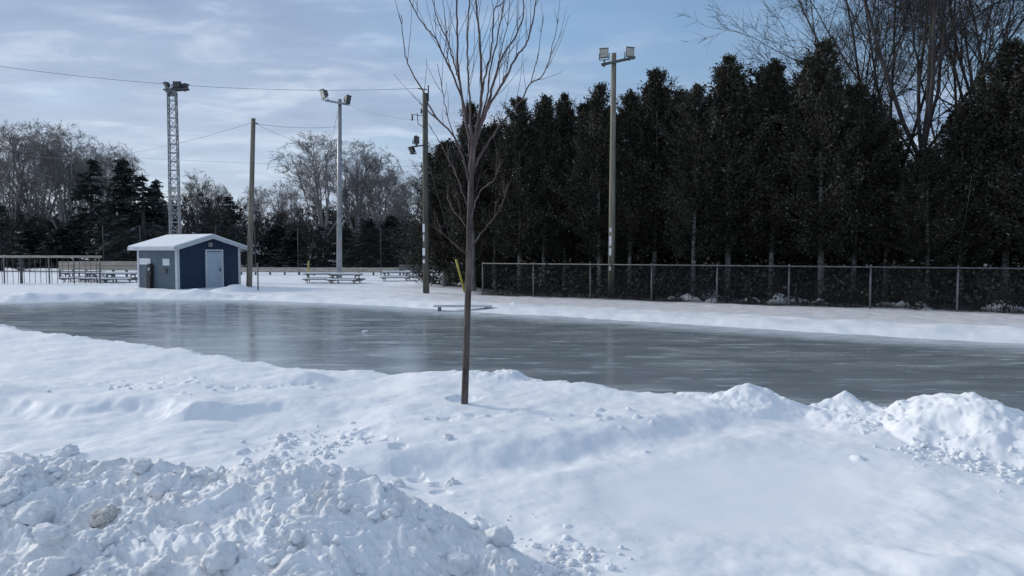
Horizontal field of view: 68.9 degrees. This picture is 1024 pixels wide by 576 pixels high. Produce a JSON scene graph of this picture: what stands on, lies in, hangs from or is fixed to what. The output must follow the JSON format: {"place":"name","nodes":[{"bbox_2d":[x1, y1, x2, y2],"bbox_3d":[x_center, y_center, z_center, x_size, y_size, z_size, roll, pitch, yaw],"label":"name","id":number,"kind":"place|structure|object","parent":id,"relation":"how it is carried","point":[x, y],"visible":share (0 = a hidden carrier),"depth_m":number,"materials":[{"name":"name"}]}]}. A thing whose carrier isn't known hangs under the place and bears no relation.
{"place":"outdoors","nodes":[
{"label":"outdoors","id":0,"kind":"place"},
{"bbox_2d":[0,253,1023,575],"bbox_3d":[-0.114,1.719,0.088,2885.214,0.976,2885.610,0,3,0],"label":"snow ground","id":1,"kind":"structure","parent":0,"point":[748,479],"depth_m":6.75,"materials":[{"name":"snow"}]},
{"bbox_2d":[0,488,20,505],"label":"snow lump","id":2,"kind":"object","parent":1,"relation":"on","point":[8,495],"visible":0.94,"depth_m":4.29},
{"bbox_2d":[0,205,38,270],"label":"spruce tree","id":3,"kind":"object","parent":1,"relation":"on","point":[10,246],"visible":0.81,"depth_m":69.96,"materials":[{"name":"green plant"}]},
{"bbox_2d":[3,229,58,266],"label":"spruce tree","id":4,"kind":"object","parent":1,"relation":"on","point":[29,242],"visible":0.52,"depth_m":83.52,"materials":[{"name":"green plant"}]},
{"bbox_2d":[0,132,67,263],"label":"bare tree","id":5,"kind":"object","parent":1,"relation":"on","point":[14,207],"visible":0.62,"depth_m":90.92,"materials":[{"name":"grey plant"}]},
{"bbox_2d":[14,500,54,525],"bbox_3d":[-2.687,1.274,4.199,0.203,0.170,0.239,-22,15,-39],"label":"snow lump","id":6,"kind":"object","parent":1,"relation":"on","point":[34,513],"visible":0.84,"depth_m":4.14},
{"bbox_2d":[31,522,69,546],"bbox_3d":[-2.446,1.306,3.949,0.191,0.113,0.159,6,-5,19],"label":"snow lump","id":7,"kind":"object","parent":1,"relation":"on","point":[48,534],"visible":1,"depth_m":3.91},
{"bbox_2d":[0,255,101,283],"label":"pipe railing","id":8,"kind":"object","parent":1,"relation":"on","point":[20,257],"visible":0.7,"depth_m":43.92,"materials":[{"name":"beige metal"}]},
{"bbox_2d":[0,117,114,237],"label":"bare tree","id":9,"kind":"object","parent":1,"relation":"on","point":[11,133],"visible":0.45,"depth_m":93.16,"materials":[{"name":"grey plant"}]},
{"bbox_2d":[22,227,93,267],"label":"spruce tree","id":10,"kind":"object","parent":1,"relation":"on","point":[60,248],"visible":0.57,"depth_m":81.27,"materials":[{"name":"green plant"}]},
{"bbox_2d":[0,120,116,234],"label":"bare tree","id":11,"kind":"object","parent":1,"relation":"on","point":[60,184],"visible":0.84,"depth_m":88.47,"materials":[{"name":"brown plant"}]},
{"bbox_2d":[37,556,81,575],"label":"snow lump","id":12,"kind":"object","parent":1,"relation":"on","point":[58,566],"visible":1,"depth_m":3.68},
{"bbox_2d":[52,444,79,457],"bbox_3d":[-4.076,1.511,6.808,0.223,0.167,0.226,-3,4,-42],"label":"snow lump","id":13,"kind":"object","parent":1,"relation":"on","point":[67,450],"visible":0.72,"depth_m":6.75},
{"bbox_2d":[35,158,113,264],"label":"spruce tree","id":14,"kind":"object","parent":1,"relation":"on","point":[88,197],"visible":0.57,"depth_m":82.88,"materials":[{"name":"green plant"}]},
{"bbox_2d":[47,138,134,229],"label":"bare tree","id":15,"kind":"object","parent":1,"relation":"on","point":[100,177],"visible":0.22,"depth_m":95.53,"materials":[{"name":"grey plant"}]},
{"bbox_2d":[58,261,136,276],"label":"plank fence","id":16,"kind":"object","parent":1,"relation":"on","point":[104,265],"visible":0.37,"depth_m":49.96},
{"bbox_2d":[89,504,121,527],"bbox_3d":[-2.305,1.302,4.233,0.165,0.120,0.156,-1,3,-23],"label":"snow lump","id":17,"kind":"object","parent":1,"relation":"on","point":[104,516],"visible":0.87,"depth_m":4.19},
{"bbox_2d":[96,531,115,547],"bbox_3d":[-2.161,1.348,3.970,0.101,0.081,0.139,2,4,-18],"label":"snow lump","id":18,"kind":"object","parent":1,"relation":"on","point":[106,538],"visible":0.96,"depth_m":3.93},
{"bbox_2d":[74,141,149,219],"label":"bare tree","id":19,"kind":"object","parent":1,"relation":"on","point":[132,162],"visible":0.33,"depth_m":109.09,"materials":[{"name":"grey plant"}]},
{"bbox_2d":[101,272,137,282],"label":"picnic table","id":20,"kind":"object","parent":1,"relation":"on","point":[129,279],"visible":0.77,"depth_m":45.19,"materials":[{"name":"grey wood"}]},
{"bbox_2d":[80,157,160,265],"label":"spruce tree","id":21,"kind":"object","parent":1,"relation":"on","point":[123,174],"visible":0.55,"depth_m":76.72,"materials":[{"name":"green plant"}]},
{"bbox_2d":[87,173,176,265],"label":"spruce tree","id":22,"kind":"object","parent":1,"relation":"on","point":[146,199],"visible":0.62,"depth_m":75.17,"materials":[{"name":"green plant"}]},
{"bbox_2d":[129,457,153,473],"bbox_3d":[-2.383,1.146,4.793,0.130,0.117,0.186,13,0,-2],"label":"snow lump","id":23,"kind":"object","parent":1,"relation":"on","point":[140,465],"visible":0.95,"depth_m":4.74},
{"bbox_2d":[139,554,170,575],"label":"snow lump","id":24,"kind":"object","parent":1,"relation":"on","point":[159,566],"visible":0.98,"depth_m":3.71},
{"bbox_2d":[144,481,169,499],"bbox_3d":[-2.110,1.197,4.439,0.141,0.099,0.186,-7,8,-45],"label":"snow lump","id":25,"kind":"object","parent":1,"relation":"on","point":[154,490],"visible":0.93,"depth_m":4.39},
{"bbox_2d":[140,178,174,239],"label":"spruce tree","id":26,"kind":"object","parent":1,"relation":"on","point":[155,185],"visible":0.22,"depth_m":79.55,"materials":[{"name":"green plant"}]},
{"bbox_2d":[162,81,189,234],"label":"lattice tower","id":27,"kind":"structure","parent":1,"relation":"on","point":[175,89],"depth_m":47.51,"materials":[{"name":"metal"}]},
{"bbox_2d":[102,225,255,272],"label":"backstop fence","id":28,"kind":"object","parent":1,"relation":"on","point":[166,234],"visible":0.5,"depth_m":63.29,"materials":[{"name":"metal"}]},
{"bbox_2d":[127,234,246,288],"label":"shed","id":29,"kind":"structure","parent":1,"relation":"on","point":[182,261],"depth_m":38.84,"materials":[{"name":"blue painted siding"},{"name":"white paint"},{"name":"snow"}]},
{"bbox_2d":[205,250,223,287],"bbox_3d":[-15.734,-1.012,39.523,0.128,2.040,1.080,2,3,31],"label":"door","id":30,"kind":"structure","parent":29,"relation":"in","point":[214,266],"depth_m":39.51,"materials":[{"name":"white paint"}]},
{"bbox_2d":[165,168,235,233],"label":"bare tree","id":31,"kind":"object","parent":1,"relation":"on","point":[190,188],"visible":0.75,"depth_m":114.19,"materials":[{"name":"grey plant"}]},
{"bbox_2d":[201,539,238,575],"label":"snow lump","id":32,"kind":"object","parent":1,"relation":"on","point":[221,554],"visible":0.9,"depth_m":3.72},
{"bbox_2d":[0,187,453,262],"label":"distant wood","id":33,"kind":"object","parent":1,"relation":"on","point":[209,218],"visible":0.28,"depth_m":92.29,"materials":[{"name":"brown plant"}]},
{"bbox_2d":[208,194,256,262],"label":"spruce tree","id":34,"kind":"object","parent":1,"relation":"on","point":[232,216],"visible":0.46,"depth_m":83.45,"materials":[{"name":"green plant"}]},
{"bbox_2d":[246,118,257,286],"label":"utility pole","id":35,"kind":"object","parent":1,"relation":"on","point":[250,219],"visible":0.85,"depth_m":40.16,"materials":[{"name":"brown wood"}]},
{"bbox_2d":[238,184,297,238],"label":"bare tree","id":36,"kind":"object","parent":1,"relation":"on","point":[257,205],"visible":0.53,"depth_m":111.17,"materials":[{"name":"grey plant"}]},
{"bbox_2d":[241,224,300,266],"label":"spruce tree","id":37,"kind":"object","parent":1,"relation":"on","point":[277,229],"visible":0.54,"depth_m":85.00,"materials":[{"name":"green plant"}]},
{"bbox_2d":[259,179,315,229],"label":"bare tree","id":38,"kind":"object","parent":1,"relation":"on","point":[283,205],"visible":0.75,"depth_m":104.70,"materials":[{"name":"grey plant"}]},
{"bbox_2d":[262,229,325,266],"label":"spruce tree","id":39,"kind":"object","parent":1,"relation":"on","point":[292,241],"visible":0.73,"depth_m":79.17,"materials":[{"name":"green plant"}]},
{"bbox_2d":[288,226,343,266],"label":"spruce tree","id":40,"kind":"object","parent":1,"relation":"on","point":[317,237],"visible":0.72,"depth_m":77.52,"materials":[{"name":"green plant"}]},
{"bbox_2d":[302,272,335,282],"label":"picnic table","id":41,"kind":"object","parent":1,"relation":"on","point":[309,278],"visible":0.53,"depth_m":44.67,"materials":[{"name":"grey wood"}]},
{"bbox_2d":[319,88,350,277],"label":"floodlight pole","id":42,"kind":"object","parent":1,"relation":"on","point":[324,95],"visible":0.94,"depth_m":49.08,"materials":[{"name":"metal"}]},
{"bbox_2d":[306,228,364,267],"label":"spruce tree","id":43,"kind":"object","parent":1,"relation":"on","point":[345,234],"visible":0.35,"depth_m":78.33,"materials":[{"name":"green plant"}]},
{"bbox_2d":[267,130,406,263],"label":"bare tree","id":44,"kind":"object","parent":1,"relation":"on","point":[318,186],"visible":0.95,"depth_m":81.07,"materials":[{"name":"grey plant"}]},
{"bbox_2d":[241,267,434,275],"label":"plank fence","id":45,"kind":"object","parent":1,"relation":"on","point":[298,269],"visible":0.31,"depth_m":58.36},
{"bbox_2d":[325,273,365,283],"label":"picnic table","id":46,"kind":"object","parent":1,"relation":"on","point":[354,279],"visible":0.96,"depth_m":43.89,"materials":[{"name":"grey wood"}]},
{"bbox_2d":[317,138,415,236],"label":"bare tree","id":47,"kind":"object","parent":1,"relation":"on","point":[355,180],"visible":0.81,"depth_m":83.53,"materials":[{"name":"grey plant"}]},
{"bbox_2d":[342,219,397,267],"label":"spruce tree","id":48,"kind":"object","parent":1,"relation":"on","point":[369,225],"visible":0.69,"depth_m":75.28,"materials":[{"name":"green plant"}]},
{"bbox_2d":[297,227,463,274],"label":"backstop fence","id":49,"kind":"object","parent":1,"relation":"on","point":[356,248],"visible":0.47,"depth_m":58.43,"materials":[{"name":"metal"}]},
{"bbox_2d":[358,214,414,267],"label":"spruce tree","id":50,"kind":"object","parent":1,"relation":"on","point":[390,225],"visible":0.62,"depth_m":75.25,"materials":[{"name":"green plant"}]},
{"bbox_2d":[357,158,417,232],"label":"bare tree","id":51,"kind":"object","parent":1,"relation":"on","point":[385,203],"visible":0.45,"depth_m":87.16,"materials":[{"name":"grey plant"}]},
{"bbox_2d":[374,172,419,234],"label":"bare tree","id":52,"kind":"object","parent":1,"relation":"on","point":[405,206],"visible":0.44,"depth_m":103.16,"materials":[{"name":"grey plant"}]},
{"bbox_2d":[381,170,422,229],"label":"bare tree","id":53,"kind":"object","parent":1,"relation":"on","point":[416,191],"visible":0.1,"depth_m":105.45,"materials":[{"name":"grey plant"}]},
{"bbox_2d":[394,227,434,267],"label":"spruce tree","id":54,"kind":"object","parent":1,"relation":"on","point":[413,248],"visible":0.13,"depth_m":73.43,"materials":[{"name":"green plant"}]},
{"bbox_2d":[408,85,428,293],"bbox_3d":[-4.243,-4.378,33.942,0.974,9.563,0.414,-1,3,-15],"label":"utility pole","id":55,"kind":"object","parent":1,"relation":"on","point":[425,248],"visible":0.94,"depth_m":33.85,"materials":[{"name":"brown wood"}]},
{"bbox_2d":[380,138,489,286],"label":"cedar tree","id":56,"kind":"object","parent":1,"relation":"on","point":[436,263],"visible":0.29,"depth_m":40.75,"materials":[{"name":"green plant"}]},
{"bbox_2d":[408,140,465,285],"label":"cedar tree","id":57,"kind":"object","parent":1,"relation":"on","point":[432,214],"visible":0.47,"depth_m":39.84,"materials":[{"name":"green plant"}]},
{"bbox_2d":[446,551,477,575],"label":"snow lump","id":58,"kind":"object","parent":1,"relation":"on","point":[459,563],"visible":0.86,"depth_m":3.99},
{"bbox_2d":[429,101,496,290],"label":"bare tree","id":59,"kind":"object","parent":1,"relation":"on","point":[473,285],"visible":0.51,"depth_m":35.80,"materials":[{"name":"brown plant"}]},
{"bbox_2d":[428,100,498,259],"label":"cedar tree","id":60,"kind":"object","parent":1,"relation":"on","point":[455,189],"visible":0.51,"depth_m":36.58,"materials":[{"name":"green plant"}]},
{"bbox_2d":[432,128,524,287],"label":"cedar tree","id":61,"kind":"object","parent":1,"relation":"on","point":[478,284],"visible":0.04,"depth_m":38.71,"materials":[{"name":"green plant"}]},
{"bbox_2d":[395,0,568,403],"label":"young tree","id":62,"kind":"object","parent":1,"relation":"on","point":[473,143],"visible":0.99,"depth_m":8.56,"materials":[{"name":"brown plant"}]},
{"bbox_2d":[443,131,539,287],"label":"cedar tree","id":63,"kind":"object","parent":1,"relation":"on","point":[511,260],"visible":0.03,"depth_m":38.84,"materials":[{"name":"green plant"}]},
{"bbox_2d":[462,122,521,288],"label":"cedar tree","id":64,"kind":"object","parent":1,"relation":"on","point":[491,198],"visible":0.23,"depth_m":36.66,"materials":[{"name":"green plant"}]},
{"bbox_2d":[484,525,513,547],"bbox_3d":[-0.080,1.499,4.474,0.196,0.145,0.248,-5,-14,16],"label":"snow lump","id":65,"kind":"object","parent":1,"relation":"on","point":[498,536],"visible":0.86,"depth_m":4.39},
{"bbox_2d":[0,378,1023,575],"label":"snow crumbs","id":66,"kind":"object","parent":1,"relation":"on","point":[374,514],"visible":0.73,"depth_m":4.49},
{"bbox_2d":[462,121,561,288],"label":"cedar tree","id":67,"kind":"object","parent":1,"relation":"on","point":[499,267],"visible":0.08,"depth_m":37.30,"materials":[{"name":"green plant"}]},
{"bbox_2d":[472,96,562,286],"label":"cedar tree","id":68,"kind":"object","parent":1,"relation":"on","point":[513,135],"visible":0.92,"depth_m":34.42,"materials":[{"name":"green plant"}]},
{"bbox_2d":[505,558,529,575],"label":"snow lump","id":69,"kind":"object","parent":1,"relation":"on","point":[515,567],"visible":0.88,"depth_m":4.04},
{"bbox_2d":[482,92,578,286],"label":"cedar tree","id":70,"kind":"object","parent":1,"relation":"on","point":[529,260],"visible":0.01,"depth_m":37.67,"materials":[{"name":"green plant"}]},
{"bbox_2d":[494,93,587,291],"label":"cedar tree","id":71,"kind":"object","parent":1,"relation":"on","point":[545,107],"visible":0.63,"depth_m":34.62,"materials":[{"name":"green plant"}]},
{"bbox_2d":[525,92,600,287],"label":"cedar tree","id":72,"kind":"object","parent":1,"relation":"on","point":[568,117],"visible":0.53,"depth_m":34.82,"materials":[{"name":"green plant"}]},
{"bbox_2d":[540,101,608,276],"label":"cedar tree","id":73,"kind":"object","parent":1,"relation":"on","point":[580,107],"visible":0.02,"depth_m":37.90,"materials":[{"name":"green plant"}]},
{"bbox_2d":[541,98,638,291],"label":"cedar tree","id":74,"kind":"object","parent":1,"relation":"on","point":[579,258],"visible":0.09,"depth_m":35.57,"materials":[{"name":"green plant"}]},
{"bbox_2d":[543,81,645,293],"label":"cedar tree","id":75,"kind":"object","parent":1,"relation":"on","point":[587,183],"visible":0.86,"depth_m":32.58,"materials":[{"name":"green plant"}]},
{"bbox_2d":[599,46,634,297],"bbox_3d":[4.309,-4.659,30.893,1.499,10.406,0.457,0,3,0],"label":"floodlight pole","id":76,"kind":"object","parent":1,"relation":"on","point":[612,175],"visible":0.94,"depth_m":30.85,"materials":[{"name":"grey wood"}]},
{"bbox_2d":[556,94,696,291],"bbox_3d":[5.868,-4.420,35.498,5.993,10.004,7.896,-3,4,-48],"label":"cedar tree","id":77,"kind":"object","parent":1,"relation":"on","point":[634,248],"visible":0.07,"depth_m":34.88,"materials":[{"name":"green plant"}]},
{"bbox_2d":[593,88,665,294],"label":"cedar tree","id":78,"kind":"object","parent":1,"relation":"on","point":[633,127],"visible":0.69,"depth_m":32.46,"materials":[{"name":"green plant"}]},
{"bbox_2d":[599,66,712,293],"bbox_3d":[6.611,-4.732,33.216,5.916,10.180,4.540,-1,3,-10],"label":"cedar tree","id":79,"kind":"object","parent":1,"relation":"on","point":[656,80],"visible":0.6,"depth_m":32.53,"materials":[{"name":"green plant"}]},
{"bbox_2d":[615,89,724,292],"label":"cedar tree","id":80,"kind":"object","parent":1,"relation":"on","point":[673,258],"visible":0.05,"depth_m":33.84,"materials":[{"name":"green plant"}]},
{"bbox_2d":[637,82,748,294],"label":"cedar tree","id":81,"kind":"object","parent":1,"relation":"on","point":[689,140],"visible":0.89,"depth_m":30.56,"materials":[{"name":"green plant"}]},
{"bbox_2d":[627,87,782,293],"bbox_3d":[8.124,-4.280,34.374,5.993,9.787,7.896,-2,3,-30],"label":"cedar tree","id":82,"kind":"object","parent":1,"relation":"on","point":[689,259],"visible":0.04,"depth_m":32.98,"materials":[{"name":"green plant"}]},
{"bbox_2d":[652,52,794,297],"bbox_3d":[8.885,-4.623,31.073,6.164,10.157,4.793,3,4,41],"label":"cedar tree","id":83,"kind":"object","parent":1,"relation":"on","point":[734,120],"visible":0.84,"depth_m":30.21,"materials":[{"name":"green plant"}]},
{"bbox_2d":[472,246,1023,312],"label":"undergrowth","id":84,"kind":"object","parent":1,"relation":"on","point":[865,300],"visible":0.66,"depth_m":28.11,"materials":[{"name":"plant"}]},
{"bbox_2d":[482,262,1023,311],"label":"chain link fence","id":85,"kind":"object","parent":1,"relation":"on","point":[832,276],"visible":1,"depth_m":26.50,"materials":[{"name":"metal"}]},
{"bbox_2d":[701,58,817,294],"bbox_3d":[10.800,-4.554,32.313,7.896,10.645,5.993,-8,9,-71],"label":"cedar tree","id":86,"kind":"object","parent":1,"relation":"on","point":[763,241],"visible":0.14,"depth_m":31.33,"materials":[{"name":"green plant"}]},
{"bbox_2d":[727,56,813,297],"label":"cedar tree","id":87,"kind":"object","parent":1,"relation":"on","point":[771,92],"visible":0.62,"depth_m":30.11,"materials":[{"name":"green plant"}]},
{"bbox_2d":[744,55,836,296],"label":"cedar tree","id":88,"kind":"object","parent":1,"relation":"on","point":[798,77],"visible":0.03,"depth_m":32.42,"materials":[{"name":"green plant"}]},
{"bbox_2d":[745,35,883,298],"bbox_3d":[11.675,-4.540,28.718,3.934,10.213,5.534,-2,4,-36],"label":"cedar tree","id":89,"kind":"object","parent":1,"relation":"on","point":[831,117],"visible":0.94,"depth_m":27.99,"materials":[{"name":"green plant"}]},
{"bbox_2d":[735,65,899,297],"bbox_3d":[13.002,-4.267,31.034,7.429,10.172,4.967,-1,3,-24],"label":"cedar tree","id":90,"kind":"object","parent":1,"relation":"on","point":[799,257],"visible":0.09,"depth_m":30.50,"materials":[{"name":"green plant"}]},
{"bbox_2d":[676,0,1023,163],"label":"bare tree","id":91,"kind":"object","parent":1,"relation":"on","point":[875,75],"visible":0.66,"depth_m":30.23,"materials":[{"name":"brown plant"}]},
{"bbox_2d":[789,81,920,299],"bbox_3d":[13.348,-3.674,28.697,5.204,8.478,3.993,-1,3,-19],"label":"cedar tree","id":92,"kind":"object","parent":1,"relation":"on","point":[871,132],"visible":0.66,"depth_m":28.00,"materials":[{"name":"green plant"}]},
{"bbox_2d":[788,139,929,296],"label":"cedar tree","id":93,"kind":"object","parent":1,"relation":"on","point":[843,251],"visible":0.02,"depth_m":29.88,"materials":[{"name":"green plant"}]},
{"bbox_2d":[782,0,977,138],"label":"bare tree","id":94,"kind":"object","parent":1,"relation":"on","point":[882,81],"visible":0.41,"depth_m":33.40,"materials":[{"name":"brown plant"}]},
{"bbox_2d":[827,116,947,298],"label":"cedar tree","id":95,"kind":"object","parent":1,"relation":"on","point":[895,179],"visible":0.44,"depth_m":28.26,"materials":[{"name":"green plant"}]},
{"bbox_2d":[756,0,1023,157],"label":"bare tree","id":96,"kind":"object","parent":1,"relation":"on","point":[954,91],"visible":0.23,"depth_m":35.13,"materials":[{"name":"brown plant"}]},
{"bbox_2d":[797,0,1023,300],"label":"bare tree","id":97,"kind":"object","parent":1,"relation":"on","point":[931,11],"visible":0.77,"depth_m":28.57,"materials":[{"name":"brown plant"}]},
{"bbox_2d":[825,180,998,299],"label":"cedar tree","id":98,"kind":"object","parent":1,"relation":"on","point":[896,280],"visible":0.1,"depth_m":28.84,"materials":[{"name":"green plant"}]},
{"bbox_2d":[865,145,975,305],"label":"cedar tree","id":99,"kind":"object","parent":1,"relation":"on","point":[920,182],"visible":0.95,"depth_m":26.56,"materials":[{"name":"green plant"}]},
{"bbox_2d":[825,0,1023,130],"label":"bare tree","id":100,"kind":"object","parent":1,"relation":"on","point":[960,58],"visible":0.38,"depth_m":31.13,"materials":[{"name":"brown plant"}]},
{"bbox_2d":[860,162,1016,299],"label":"cedar tree","id":101,"kind":"object","parent":1,"relation":"on","point":[878,261],"visible":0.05,"depth_m":28.12,"materials":[{"name":"green plant"}]},
{"bbox_2d":[917,98,1022,304],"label":"cedar tree","id":102,"kind":"object","parent":1,"relation":"on","point":[966,135],"visible":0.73,"depth_m":26.39,"materials":[{"name":"green plant"}]},
{"bbox_2d":[924,36,1023,301],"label":"cedar tree","id":103,"kind":"object","parent":1,"relation":"on","point":[1004,74],"visible":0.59,"depth_m":26.35,"materials":[{"name":"green plant"}]},
{"bbox_2d":[927,95,1023,300],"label":"cedar tree","id":104,"kind":"object","parent":1,"relation":"on","point":[949,118],"visible":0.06,"depth_m":28.13,"materials":[{"name":"green plant"}]},
{"bbox_2d":[966,106,1023,301],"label":"cedar tree","id":105,"kind":"object","parent":1,"relation":"on","point":[1019,260],"visible":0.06,"depth_m":27.72,"materials":[{"name":"green plant"}]},
{"bbox_2d":[972,101,1023,257],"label":"cedar tree","id":106,"kind":"object","parent":1,"relation":"on","point":[1016,180],"visible":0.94,"depth_m":25.21,"materials":[{"name":"green plant"}]},
{"bbox_2d":[0,299,1023,410],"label":"ice","id":107,"kind":"structure","parent":0,"point":[807,368],"depth_m":16.04,"materials":[{"name":"ice"}]},
{"bbox_2d":[0,0,1023,243],"label":"sky","id":108,"kind":"structure","parent":0,"point":[301,48],"materials":[{"name":"blue"}]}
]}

